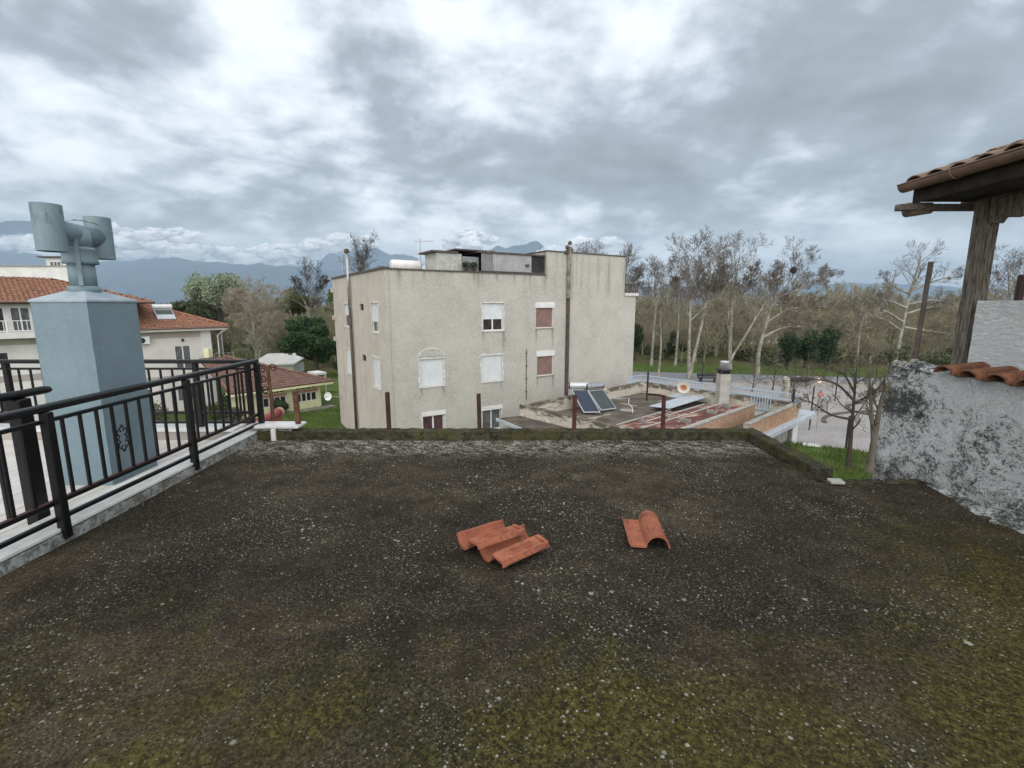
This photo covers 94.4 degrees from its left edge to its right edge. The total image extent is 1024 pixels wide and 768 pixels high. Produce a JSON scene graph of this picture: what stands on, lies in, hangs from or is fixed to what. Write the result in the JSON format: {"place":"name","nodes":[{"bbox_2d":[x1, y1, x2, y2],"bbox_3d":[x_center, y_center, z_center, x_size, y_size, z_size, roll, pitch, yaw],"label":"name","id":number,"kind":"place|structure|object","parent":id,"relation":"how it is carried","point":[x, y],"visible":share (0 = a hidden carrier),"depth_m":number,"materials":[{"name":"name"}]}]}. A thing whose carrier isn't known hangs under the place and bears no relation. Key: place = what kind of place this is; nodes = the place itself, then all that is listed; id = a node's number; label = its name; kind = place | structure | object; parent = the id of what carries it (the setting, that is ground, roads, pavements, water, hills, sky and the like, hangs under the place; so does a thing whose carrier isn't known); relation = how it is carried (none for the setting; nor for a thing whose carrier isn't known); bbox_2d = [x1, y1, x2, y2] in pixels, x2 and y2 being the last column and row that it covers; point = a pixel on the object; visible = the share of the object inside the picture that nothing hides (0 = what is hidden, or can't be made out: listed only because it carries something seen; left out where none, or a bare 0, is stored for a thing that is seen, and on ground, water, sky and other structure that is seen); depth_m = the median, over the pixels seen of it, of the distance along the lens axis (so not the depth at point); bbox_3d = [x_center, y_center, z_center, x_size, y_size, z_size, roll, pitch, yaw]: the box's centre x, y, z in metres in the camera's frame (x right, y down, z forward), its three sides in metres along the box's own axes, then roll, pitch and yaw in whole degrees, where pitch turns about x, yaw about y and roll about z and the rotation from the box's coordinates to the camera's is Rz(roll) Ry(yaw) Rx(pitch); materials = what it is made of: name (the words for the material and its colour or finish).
{"place":"outdoors","nodes":[
{"label":"outdoors","id":0,"kind":"place"},
{"bbox_2d":[0,220,156,258],"bbox_3d":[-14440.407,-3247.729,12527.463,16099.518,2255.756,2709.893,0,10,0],"label":"mountain peak","id":1,"kind":"structure","parent":0,"point":[21,228],"depth_m":12785.76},
{"bbox_2d":[158,371,345,428],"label":"lawn","id":2,"kind":"structure","parent":0,"point":[334,386],"depth_m":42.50,"materials":[{"name":"green plant"}]},
{"bbox_2d":[154,400,173,423],"bbox_3d":[-25.158,2.259,33.503,2.498,1.968,2.569,0,10,0],"label":"shrub","id":3,"kind":"object","parent":2,"relation":"on","point":[157,417],"visible":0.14,"depth_m":33.35,"materials":[{"name":"green plant"}]},
{"bbox_2d":[137,304,233,410],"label":"pale house","id":4,"kind":"structure","parent":2,"relation":"on","point":[182,335],"depth_m":38.41,"materials":[{"name":"white paint"}]},
{"bbox_2d":[151,304,175,319],"bbox_3d":[-28.311,-5.856,38.571,1.398,1.218,1.350,8,13,40],"label":"solar water heater","id":5,"kind":"object","parent":4,"relation":"on","point":[163,311],"visible":0.99,"depth_m":38.52,"materials":[{"name":"metal"}]},
{"bbox_2d":[174,345,191,367],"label":"window","id":6,"kind":"structure","parent":4,"relation":"in","point":[182,351],"depth_m":38.77,"materials":[{"name":"white paint"}]},
{"bbox_2d":[216,407,242,423],"bbox_3d":[-20.577,2.308,34.641,1.958,1.516,1.925,-3,10,-17],"label":"shrub","id":7,"kind":"object","parent":2,"relation":"on","point":[227,418],"visible":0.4,"depth_m":34.29,"materials":[{"name":"green plant"}]},
{"bbox_2d":[229,290,281,361],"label":"bare tree","id":8,"kind":"object","parent":2,"relation":"on","point":[269,327],"visible":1,"depth_m":56.71,"materials":[{"name":"brown plant"}]},
{"bbox_2d":[200,348,335,418],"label":"yellow house","id":9,"kind":"structure","parent":2,"relation":"on","point":[285,382],"depth_m":38.54,"materials":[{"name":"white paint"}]},
{"bbox_2d":[298,391,316,401],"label":"window","id":10,"kind":"structure","parent":9,"relation":"in","point":[309,396],"depth_m":39.65,"materials":[{"name":"white paint"}]},
{"bbox_2d":[259,353,303,371],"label":"white shed","id":11,"kind":"structure","parent":2,"relation":"on","point":[287,361],"depth_m":60.28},
{"bbox_2d":[276,316,335,375],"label":"broadleaf tree","id":12,"kind":"object","parent":2,"relation":"on","point":[307,339],"visible":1,"depth_m":55.05,"materials":[{"name":"green plant"}]},
{"bbox_2d":[0,221,626,268],"bbox_3d":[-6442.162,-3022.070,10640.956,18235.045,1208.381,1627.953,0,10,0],"label":"cloud","id":13,"kind":"structure","parent":0,"point":[179,242],"depth_m":10376.35,"materials":[{"name":"white"}]},
{"bbox_2d":[315,241,543,271],"bbox_3d":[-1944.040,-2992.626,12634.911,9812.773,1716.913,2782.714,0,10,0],"label":"mountain peak","id":14,"kind":"structure","parent":0,"point":[331,262],"depth_m":12849.06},
{"bbox_2d":[0,251,1013,304],"bbox_3d":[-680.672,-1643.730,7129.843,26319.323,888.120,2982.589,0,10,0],"label":"mountain","id":15,"kind":"structure","parent":0,"point":[159,280],"depth_m":7106.02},
{"bbox_2d":[0,0,1023,288],"label":"sky","id":16,"kind":"structure","parent":0,"point":[240,124],"materials":[{"name":"grey"}]},
{"bbox_2d":[212,305,952,380],"bbox_3d":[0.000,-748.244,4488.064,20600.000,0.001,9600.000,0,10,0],"label":"ground","id":17,"kind":"structure","parent":0,"point":[328,366],"depth_m":78.39,"materials":[{"name":"green plant"}]},
{"bbox_2d":[0,256,68,281],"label":"white flats","id":18,"kind":"structure","parent":17,"relation":"on","point":[54,267],"depth_m":61.45,"materials":[{"name":"paint"}]},
{"bbox_2d":[0,276,154,423],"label":"tall house","id":19,"kind":"structure","parent":17,"relation":"on","point":[17,337],"depth_m":31.90,"materials":[{"name":"white paint"}]},
{"bbox_2d":[9,307,31,331],"bbox_3d":[-32.826,-4.333,31.698,0.100,1.600,0.950,8,13,40],"label":"window","id":20,"kind":"structure","parent":19,"relation":"in","point":[16,313],"depth_m":31.68,"materials":[{"name":"glass"}]},
{"bbox_2d":[170,299,215,319],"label":"bushy tree","id":21,"kind":"object","parent":17,"relation":"on","point":[197,308],"visible":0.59,"depth_m":70.38,"materials":[{"name":"green plant"}]},
{"bbox_2d":[180,271,257,356],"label":"willow tree","id":22,"kind":"object","parent":17,"relation":"on","point":[208,292],"visible":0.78,"depth_m":72.86,"materials":[{"name":"green plant"}]},
{"bbox_2d":[218,274,292,357],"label":"bare tree","id":23,"kind":"object","parent":17,"relation":"on","point":[231,303],"visible":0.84,"depth_m":60.37,"materials":[{"name":"plant"}]},
{"bbox_2d":[274,287,314,324],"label":"bushy tree","id":24,"kind":"object","parent":17,"relation":"on","point":[298,310],"visible":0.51,"depth_m":85.71,"materials":[{"name":"green plant"}]},
{"bbox_2d":[287,256,330,317],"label":"bare tree","id":25,"kind":"object","parent":17,"relation":"on","point":[298,286],"visible":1,"depth_m":74.83,"materials":[{"name":"grey plant"}]},
{"bbox_2d":[338,232,381,273],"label":"bare tree","id":26,"kind":"object","parent":17,"relation":"on","point":[362,261],"visible":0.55,"depth_m":63.56,"materials":[{"name":"plant"}]},
{"bbox_2d":[330,250,638,428],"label":"apartment block","id":27,"kind":"structure","parent":17,"relation":"on","point":[441,349],"depth_m":27.61,"materials":[{"name":"white paint"}]},
{"bbox_2d":[344,249,357,428],"bbox_3d":[-10.033,-2.326,29.719,0.320,11.900,0.320,0,10,0],"label":"flue pipe","id":28,"kind":"object","parent":27,"relation":"attached to","point":[346,251],"visible":0.94,"depth_m":29.57,"materials":[{"name":"metal"}]},
{"bbox_2d":[370,301,379,333],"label":"window","id":29,"kind":"structure","parent":27,"relation":"in","point":[375,304],"depth_m":25.68,"materials":[{"name":"white paint"}]},
{"bbox_2d":[372,355,380,389],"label":"window","id":30,"kind":"structure","parent":27,"relation":"in","point":[377,360],"depth_m":26.27,"materials":[{"name":"white paint"}]},
{"bbox_2d":[390,260,421,268],"bbox_3d":[-5.771,-6.294,26.011,1.771,0.960,0.520,-6,11,-32],"label":"solar boiler","id":31,"kind":"object","parent":27,"relation":"on","point":[408,264],"visible":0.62,"depth_m":25.74,"materials":[{"name":"white paint"}]},
{"bbox_2d":[417,357,445,387],"bbox_3d":[-4.338,-0.653,25.526,1.640,1.646,0.178,-6,11,-32],"label":"window","id":32,"kind":"structure","parent":27,"relation":"in","point":[431,371],"depth_m":25.58,"materials":[{"name":"white paint"}]},
{"bbox_2d":[420,410,446,428],"bbox_3d":[-4.318,2.427,26.070,1.580,1.940,0.158,-6,11,-32],"label":"window","id":33,"kind":"structure","parent":27,"relation":"in","point":[432,419],"depth_m":26.05,"materials":[{"name":"white paint"}]},
{"bbox_2d":[419,248,544,273],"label":"roof shed","id":34,"kind":"structure","parent":27,"relation":"on","point":[484,260],"depth_m":26.67,"materials":[{"name":"grey paint"}]},
{"bbox_2d":[479,353,503,382],"bbox_3d":[-1.183,-0.952,27.475,1.640,1.667,0.178,-6,11,-32],"label":"window","id":35,"kind":"structure","parent":27,"relation":"in","point":[490,366],"depth_m":27.53,"materials":[{"name":"white paint"}]},
{"bbox_2d":[481,404,502,428],"bbox_3d":[-1.209,2.000,27.956,1.580,1.485,0.178,-6,11,-32],"label":"window","id":36,"kind":"structure","parent":27,"relation":"in","point":[489,414],"depth_m":28.00,"materials":[{"name":"white paint"}]},
{"bbox_2d":[480,301,505,331],"bbox_3d":[-1.099,-3.857,27.038,1.640,1.701,0.178,-6,11,-32],"label":"window","id":37,"kind":"structure","parent":27,"relation":"in","point":[493,313],"depth_m":27.11,"materials":[{"name":"white paint"}]},
{"bbox_2d":[535,302,554,328],"bbox_3d":[1.984,-4.179,28.938,1.430,1.605,0.178,-6,11,-32],"label":"window","id":38,"kind":"structure","parent":27,"relation":"in","point":[544,310],"depth_m":28.97,"materials":[{"name":"white paint"}]},
{"bbox_2d":[536,350,554,376],"bbox_3d":[2.056,-1.278,29.473,1.380,1.605,0.178,-6,11,-32],"label":"window","id":39,"kind":"structure","parent":27,"relation":"in","point":[544,358],"depth_m":29.50,"materials":[{"name":"white paint"}]},
{"bbox_2d":[564,241,572,395],"bbox_3d":[3.486,-2.624,29.986,0.619,12.400,0.233,-6,11,-32],"label":"flue pipe","id":40,"kind":"object","parent":27,"relation":"attached to","point":[568,251],"visible":0.94,"depth_m":29.61,"materials":[{"name":"metal"}]},
{"bbox_2d":[496,416,566,428],"bbox_3d":[1.796,3.548,21.801,2.413,3.150,5.988,-6,11,-31],"label":"concrete canopy","id":41,"kind":"object","parent":17,"relation":"on","point":[517,422],"visible":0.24,"depth_m":22.52,"materials":[{"name":"concrete"}]},
{"bbox_2d":[105,278,960,366],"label":"woods","id":42,"kind":"object","parent":17,"relation":"on","point":[327,317],"visible":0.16,"depth_m":93.61,"materials":[{"name":"brown plant"}]},
{"bbox_2d":[211,334,952,366],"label":"undergrowth","id":43,"kind":"object","parent":17,"relation":"on","point":[935,359],"visible":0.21,"depth_m":71.53,"materials":[{"name":"green plant"}]},
{"bbox_2d":[633,323,644,359],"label":"ivy tree","id":44,"kind":"object","parent":17,"relation":"on","point":[639,336],"visible":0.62,"depth_m":73.29,"materials":[{"name":"green plant"}]},
{"bbox_2d":[666,331,687,359],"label":"ivy tree","id":45,"kind":"object","parent":17,"relation":"on","point":[671,350],"visible":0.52,"depth_m":73.46,"materials":[{"name":"green plant"}]},
{"bbox_2d":[686,233,740,377],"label":"plane tree","id":46,"kind":"object","parent":17,"relation":"on","point":[721,282],"visible":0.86,"depth_m":54.55,"materials":[{"name":"grey plant"}]},
{"bbox_2d":[633,363,885,377],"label":"grass verge","id":47,"kind":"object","parent":17,"relation":"on","point":[698,370],"depth_m":62.78,"materials":[{"name":"plant"}]},
{"bbox_2d":[573,239,603,253],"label":"plane tree","id":48,"kind":"object","parent":47,"relation":"on","point":[592,249],"visible":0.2,"depth_m":65.46,"materials":[{"name":"grey plant"}]},
{"bbox_2d":[618,242,647,292],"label":"plane tree","id":49,"kind":"object","parent":47,"relation":"on","point":[638,271],"visible":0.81,"depth_m":66.42,"materials":[{"name":"grey plant"}]},
{"bbox_2d":[640,255,673,365],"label":"plane tree","id":50,"kind":"object","parent":47,"relation":"on","point":[658,278],"visible":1,"depth_m":65.48,"materials":[{"name":"grey plant"}]},
{"bbox_2d":[657,254,693,365],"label":"plane tree","id":51,"kind":"object","parent":47,"relation":"on","point":[675,288],"visible":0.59,"depth_m":65.84,"materials":[{"name":"grey plant"}]},
{"bbox_2d":[709,228,773,368],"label":"plane tree","id":52,"kind":"object","parent":47,"relation":"on","point":[746,278],"visible":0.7,"depth_m":59.86,"materials":[{"name":"grey plant"}]},
{"bbox_2d":[716,267,784,368],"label":"plane tree","id":53,"kind":"object","parent":47,"relation":"on","point":[730,359],"visible":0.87,"depth_m":55.39,"materials":[{"name":"grey plant"}]},
{"bbox_2d":[777,330,802,368],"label":"ivy tree","id":54,"kind":"object","parent":47,"relation":"on","point":[788,344],"visible":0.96,"depth_m":63.58,"materials":[{"name":"green plant"}]},
{"bbox_2d":[740,235,844,374],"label":"plane tree","id":55,"kind":"object","parent":47,"relation":"on","point":[786,293],"visible":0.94,"depth_m":56.76,"materials":[{"name":"grey plant"}]},
{"bbox_2d":[795,329,819,367],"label":"ivy tree","id":56,"kind":"object","parent":47,"relation":"on","point":[809,342],"visible":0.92,"depth_m":63.69,"materials":[{"name":"green plant"}]},
{"bbox_2d":[814,325,842,368],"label":"ivy tree","id":57,"kind":"object","parent":47,"relation":"on","point":[827,344],"visible":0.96,"depth_m":63.73,"materials":[{"name":"green plant"}]},
{"bbox_2d":[855,303,876,370],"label":"plane tree","id":58,"kind":"object","parent":47,"relation":"on","point":[862,329],"visible":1,"depth_m":61.33,"materials":[{"name":"brown plant"}]},
{"bbox_2d":[626,276,1023,365],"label":"thicket","id":59,"kind":"object","parent":17,"relation":"on","point":[870,335],"visible":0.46,"depth_m":74.60,"materials":[{"name":"brown plant"}]},
{"bbox_2d":[828,237,964,359],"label":"plane tree","id":60,"kind":"object","parent":17,"relation":"on","point":[880,295],"visible":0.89,"depth_m":68.10,"materials":[{"name":"grey plant"}]},
{"bbox_2d":[873,360,1023,533],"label":"stucco wall","id":61,"kind":"structure","parent":17,"relation":"on","point":[955,432],"depth_m":4.18,"materials":[{"name":"white paint"}]},
{"bbox_2d":[910,262,933,361],"bbox_3d":[4.100,-0.685,4.752,0.100,1.051,0.095,0,10,0],"label":"iron pole","id":62,"kind":"object","parent":61,"relation":"on","point":[923,307],"visible":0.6,"depth_m":4.73,"materials":[{"name":"metal"}]},
{"bbox_2d":[988,243,1023,300],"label":"plane tree","id":63,"kind":"object","parent":17,"relation":"on","point":[1015,266],"visible":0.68,"depth_m":63.29,"materials":[{"name":"grey plant"}]},
{"bbox_3d":[6.145,4.351,2.524,3.710,7.980,6.330,0,10,0],"label":"neighbour house","id":64,"kind":"object","parent":17,"relation":"on","visible":0},
{"bbox_2d":[894,139,1023,363],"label":"porch","id":65,"kind":"object","parent":64,"relation":"on","point":[987,187],"visible":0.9,"depth_m":4.50,"materials":[{"name":"brown wood"}]},
{"bbox_2d":[967,300,1023,370],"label":"stucco block","id":66,"kind":"structure","parent":64,"relation":"on","point":[997,339],"depth_m":4.24,"materials":[{"name":"white paint"}]},
{"bbox_2d":[1013,275,1023,299],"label":"porch rail post","id":67,"kind":"object","parent":64,"relation":"on","point":[1019,292],"visible":0.34,"depth_m":4.78,"materials":[{"name":"wood"}]},
{"bbox_2d":[647,303,670,378],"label":"plane tree","id":68,"kind":"object","parent":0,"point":[659,364],"visible":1,"depth_m":55.04,"materials":[{"name":"grey plant"}]},
{"bbox_2d":[665,226,719,379],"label":"plane tree","id":69,"kind":"object","parent":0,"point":[699,270],"visible":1,"depth_m":52.83,"materials":[{"name":"grey plant"}]},
{"bbox_2d":[632,380,881,451],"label":"plaza","id":70,"kind":"structure","parent":0,"point":[837,423],"depth_m":39.68,"materials":[{"name":"grey concrete"}]},
{"bbox_2d":[519,381,816,443],"bbox_3d":[8.367,2.723,24.917,12.877,3.740,9.718,-9,13,-41],"label":"annex","id":71,"kind":"object","parent":70,"relation":"on","point":[781,421],"visible":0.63,"depth_m":23.88,"materials":[{"name":"concrete"}]},
{"bbox_2d":[568,382,600,412],"bbox_3d":[3.814,0.694,25.375,1.127,1.312,2.300,-2,10,-10],"label":"solar water heater","id":72,"kind":"object","parent":71,"relation":"on","point":[586,402],"visible":0.95,"depth_m":25.43,"materials":[{"name":"glass"}]},
{"bbox_2d":[584,381,615,410],"bbox_3d":[4.848,0.627,25.868,1.270,1.284,1.785,-5,11,-26],"label":"solar water heater","id":73,"kind":"object","parent":71,"relation":"on","point":[602,400],"visible":0.91,"depth_m":25.87,"materials":[{"name":"metal"}]},
{"bbox_2d":[626,375,799,401],"bbox_3d":[10.940,0.269,27.008,1.650,0.445,9.308,-9,13,-41],"label":"parapet railing","id":74,"kind":"object","parent":71,"relation":"on","point":[696,387],"visible":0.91,"depth_m":27.61,"materials":[{"name":"metal"}]},
{"bbox_2d":[714,361,732,404],"bbox_3d":[11.600,0.044,26.070,0.640,2.640,0.640,0,10,0],"label":"annex chimney","id":75,"kind":"object","parent":71,"relation":"on","point":[723,381],"visible":0.93,"depth_m":25.83,"materials":[{"name":"concrete"}]},
{"bbox_2d":[740,356,772,391],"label":"sapling","id":76,"kind":"object","parent":70,"relation":"on","point":[743,377],"visible":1,"depth_m":47.64,"materials":[{"name":"plant"}]},
{"bbox_2d":[764,347,790,389],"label":"sapling","id":77,"kind":"object","parent":70,"relation":"on","point":[774,367],"visible":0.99,"depth_m":48.39,"materials":[{"name":"plant"}]},
{"bbox_2d":[765,380,880,387],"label":"wall","id":78,"kind":"structure","parent":70,"relation":"on","point":[827,384],"depth_m":50.71,"materials":[{"name":"concrete"}]},
{"bbox_2d":[632,372,882,382],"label":"road","id":79,"kind":"structure","parent":0,"point":[735,377],"depth_m":56.90,"materials":[{"name":"asphalt"}]},
{"bbox_2d":[785,443,872,478],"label":"garden lawn","id":80,"kind":"structure","parent":0,"point":[808,449],"depth_m":21.20,"materials":[{"name":"green plant"}]},
{"bbox_2d":[788,424,869,449],"bbox_3d":[16.186,2.687,22.547,7.177,1.400,0.793,6,11,30],"label":"wire fence","id":81,"kind":"object","parent":80,"relation":"on","point":[834,437],"visible":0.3,"depth_m":23.09,"materials":[{"name":"metal"}]},
{"bbox_2d":[778,335,886,468],"bbox_3d":[13.248,0.765,19.438,4.449,5.634,1.575,2,10,11],"label":"garden tree","id":82,"kind":"object","parent":80,"relation":"on","point":[851,428],"visible":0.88,"depth_m":19.43,"materials":[{"name":"brown plant"}]},
{"bbox_2d":[847,342,913,473],"bbox_3d":[14.566,1.019,18.805,2.252,5.343,1.644,6,11,30],"label":"garden tree","id":83,"kind":"object","parent":80,"relation":"on","point":[874,431],"visible":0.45,"depth_m":18.92,"materials":[{"name":"plant"}]},
{"bbox_3d":[-0.500,5.287,0.882,17.000,6.680,11.980,0,10,0],"label":"terrace building","id":84,"kind":"object","parent":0,"visible":0},
{"bbox_2d":[0,440,213,537],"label":"balcony floor","id":85,"kind":"structure","parent":84,"relation":"on","point":[14,477],"depth_m":4.54,"materials":[{"name":"tile"}]},
{"bbox_2d":[0,386,52,524],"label":"stair railing","id":86,"kind":"object","parent":85,"relation":"on","point":[15,400],"visible":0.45,"depth_m":3.52,"materials":[{"name":"black metal"}]},
{"bbox_2d":[28,202,157,485],"bbox_3d":[-4.055,-0.336,4.594,0.530,2.555,0.880,0,10,0],"label":"chimney","id":87,"kind":"object","parent":85,"relation":"on","point":[87,334],"visible":0.89,"depth_m":4.41,"materials":[{"name":"blue paint"}]},
{"bbox_2d":[0,424,246,439],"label":"balcony parapet","id":88,"kind":"structure","parent":85,"relation":"on","point":[160,428],"depth_m":6.06,"materials":[{"name":"white stone"}]},
{"bbox_2d":[0,359,255,426],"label":"balcony railing","id":89,"kind":"object","parent":88,"relation":"on","point":[6,368],"visible":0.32,"depth_m":6.03,"materials":[{"name":"black paint"}]},
{"bbox_2d":[246,407,284,424],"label":"clay pot","id":90,"kind":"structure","parent":88,"relation":"attached to","point":[279,412],"depth_m":6.98,"materials":[{"name":"ceramic"}]},
{"bbox_2d":[0,427,259,576],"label":"balcony kerb","id":91,"kind":"structure","parent":85,"relation":"on","point":[18,554],"depth_m":3.88,"materials":[{"name":"stone"}]},
{"bbox_2d":[0,359,264,549],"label":"balcony railing","id":92,"kind":"object","parent":91,"relation":"on","point":[61,497],"visible":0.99,"depth_m":3.85,"materials":[{"name":"black metal"}]},
{"bbox_2d":[0,440,1023,767],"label":"terrace floor","id":93,"kind":"structure","parent":84,"relation":"on","point":[306,604],"depth_m":2.58,"materials":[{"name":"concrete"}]},
{"bbox_2d":[457,519,525,549],"bbox_3d":[-0.146,1.082,3.369,0.400,0.116,0.285,-5,4,-37],"label":"clay roof tile","id":94,"kind":"object","parent":93,"relation":"on","point":[487,534],"visible":1,"depth_m":3.34,"materials":[{"name":"ceramic"}]},
{"bbox_2d":[480,524,549,567],"bbox_3d":[0.014,1.120,3.254,0.400,0.116,0.285,-10,19,-37],"label":"clay roof tile","id":95,"kind":"object","parent":93,"relation":"on","point":[505,553],"visible":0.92,"depth_m":3.20,"materials":[{"name":"ceramic"}]},
{"bbox_2d":[257,428,833,482],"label":"parapet","id":96,"kind":"structure","parent":93,"relation":"on","point":[811,468],"depth_m":5.99,"materials":[{"name":"grey concrete"}]},
{"bbox_2d":[245,421,305,431],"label":"marble slab","id":97,"kind":"structure","parent":96,"relation":"on","point":[288,426],"depth_m":6.02,"materials":[{"name":"stone"}]},
{"bbox_2d":[260,364,276,420],"bbox_3d":[-3.184,0.197,6.240,0.248,0.936,0.052,0,10,0],"label":"scrolled post","id":98,"kind":"object","parent":97,"relation":"on","point":[269,389],"visible":0.87,"depth_m":6.20,"materials":[{"name":"orange metal"}]},
{"bbox_2d":[292,390,300,423],"bbox_3d":[-2.750,0.297,6.056,0.074,0.430,0.045,0,10,0],"label":"rusty post","id":99,"kind":"object","parent":97,"relation":"on","point":[296,405],"visible":1,"depth_m":6.04,"materials":[{"name":"orange metal"}]},
{"bbox_2d":[384,392,393,431],"bbox_3d":[-1.575,0.360,6.044,0.120,0.520,0.110,0,10,0],"label":"rusty post","id":100,"kind":"object","parent":96,"relation":"on","point":[388,410],"visible":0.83,"depth_m":6.02,"materials":[{"name":"metal"}]},
{"bbox_2d":[475,393,483,430],"bbox_3d":[-0.415,0.369,6.046,0.120,0.500,0.110,0,10,0],"label":"rusty post","id":101,"kind":"object","parent":96,"relation":"on","point":[479,427],"visible":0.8,"depth_m":6.02,"materials":[{"name":"metal"}]},
{"bbox_2d":[569,395,578,430],"bbox_3d":[0.795,0.377,6.047,0.120,0.485,0.110,0,10,0],"label":"rusty post","id":102,"kind":"object","parent":96,"relation":"on","point":[574,415],"visible":0.81,"depth_m":6.03,"materials":[{"name":"metal"}]},
{"bbox_2d":[647,393,667,431],"bbox_3d":[1.854,0.367,6.045,0.282,0.504,0.110,0,10,0],"label":"rusty post","id":103,"kind":"object","parent":96,"relation":"on","point":[663,413],"visible":0.9,"depth_m":6.02,"materials":[{"name":"metal"}]},
{"bbox_2d":[622,511,670,548],"bbox_3d":[0.983,1.067,3.507,0.285,0.102,0.400,1,10,6],"label":"clay roof tile","id":104,"kind":"object","parent":93,"relation":"on","point":[644,529],"visible":1,"depth_m":3.48,"materials":[{"name":"ceramic"}]},
{"bbox_2d":[822,478,925,485],"bbox_3d":[3.500,0.959,4.572,1.002,0.069,0.119,0,10,-1],"label":"slab lip","id":105,"kind":"object","parent":93,"relation":"on","point":[872,482],"visible":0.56,"depth_m":4.54,"materials":[{"name":"concrete"}]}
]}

